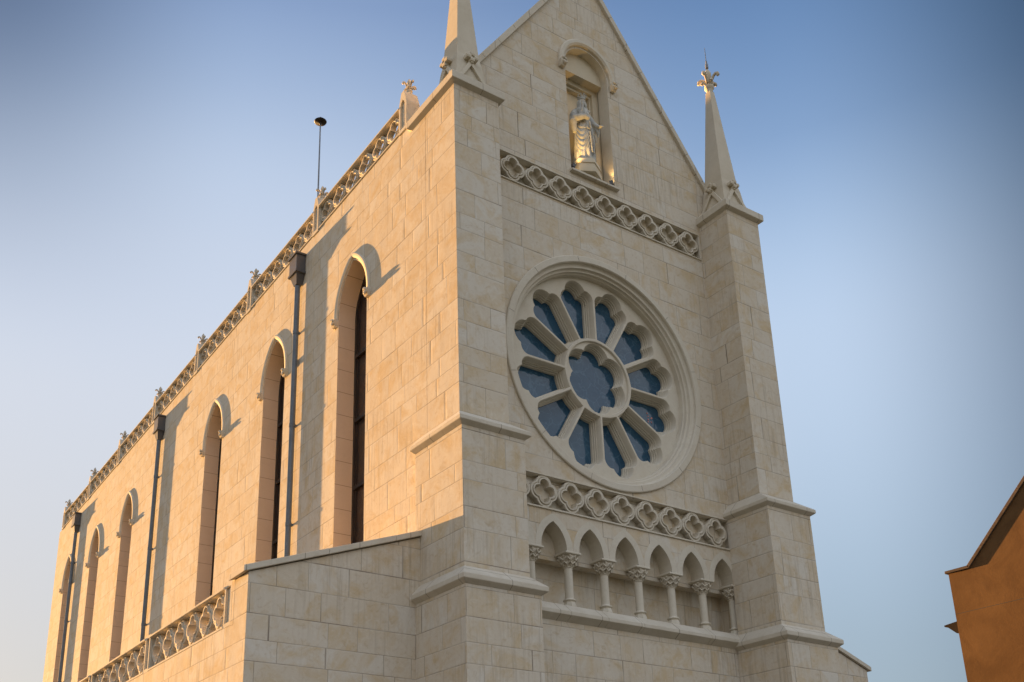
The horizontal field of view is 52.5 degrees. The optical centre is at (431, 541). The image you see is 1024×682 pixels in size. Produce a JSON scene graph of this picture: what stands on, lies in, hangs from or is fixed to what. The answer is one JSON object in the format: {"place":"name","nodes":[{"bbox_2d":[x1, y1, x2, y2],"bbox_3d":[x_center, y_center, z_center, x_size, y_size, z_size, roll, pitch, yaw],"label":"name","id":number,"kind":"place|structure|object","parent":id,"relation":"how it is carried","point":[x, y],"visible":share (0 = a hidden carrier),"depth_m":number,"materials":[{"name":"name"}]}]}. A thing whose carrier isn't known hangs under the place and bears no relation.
{"place":"outdoors","nodes":[
{"label":"outdoors","id":0,"kind":"place"},
{"bbox_2d":[43,0,871,681],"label":"church","id":1,"kind":"structure","parent":0,"point":[477,380],"depth_m":24.77,"materials":[{"name":"stone"}]},
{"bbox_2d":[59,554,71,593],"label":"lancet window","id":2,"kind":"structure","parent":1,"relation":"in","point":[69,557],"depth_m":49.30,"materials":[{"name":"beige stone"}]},
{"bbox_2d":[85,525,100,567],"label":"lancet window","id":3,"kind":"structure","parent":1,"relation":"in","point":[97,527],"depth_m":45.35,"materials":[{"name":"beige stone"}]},
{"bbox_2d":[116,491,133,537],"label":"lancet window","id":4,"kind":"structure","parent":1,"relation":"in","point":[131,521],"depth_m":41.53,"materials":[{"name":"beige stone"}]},
{"bbox_2d":[199,399,224,595],"bbox_3d":[-6.763,-0.187,32.475,0.870,9.650,1.937,11,-22,-30],"label":"lancet window","id":5,"kind":"structure","parent":1,"relation":"in","point":[221,434],"depth_m":33.53,"materials":[{"name":"beige stone"}]},
{"bbox_2d":[256,335,287,558],"bbox_3d":[-4.234,-1.506,28.652,0.870,9.650,1.937,11,-22,-30],"label":"lancet window","id":6,"kind":"structure","parent":1,"relation":"in","point":[284,371],"depth_m":29.61,"materials":[{"name":"black glass"}]},
{"bbox_2d":[314,117,326,196],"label":"roof mast","id":7,"kind":"object","parent":1,"relation":"on","point":[320,121],"visible":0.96,"depth_m":43.79,"materials":[{"name":"metal"}]},
{"bbox_2d":[330,252,370,543],"bbox_3d":[-1.705,-2.824,24.828,0.870,9.650,1.937,11,-22,-30],"label":"lancet window","id":8,"kind":"structure","parent":1,"relation":"in","point":[357,513],"depth_m":25.54,"materials":[{"name":"black glass"}]},
{"bbox_2d":[569,93,603,179],"bbox_3d":[3.961,-10.473,26.895,0.842,2.723,0.800,11,-22,-30],"label":"statue","id":9,"kind":"object","parent":1,"relation":"on","point":[585,128],"visible":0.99,"depth_m":26.71,"materials":[{"name":"stone"}]},
{"bbox_2d":[506,255,700,492],"bbox_3d":[3.985,-3.910,24.808,6.200,6.040,0.893,11,-22,-30],"label":"rose window","id":10,"kind":"structure","parent":1,"relation":"in","point":[598,368],"depth_m":25.05,"materials":[{"name":"stone"}]},
{"bbox_2d":[0,0,1023,681],"label":"sky","id":11,"kind":"structure","parent":0,"point":[156,155],"materials":[{"name":"blue"}]},
{"bbox_2d":[944,476,1023,681],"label":"stucco building","id":12,"kind":"structure","parent":0,"point":[987,585],"depth_m":39.30,"materials":[{"name":"paint"}]}
]}

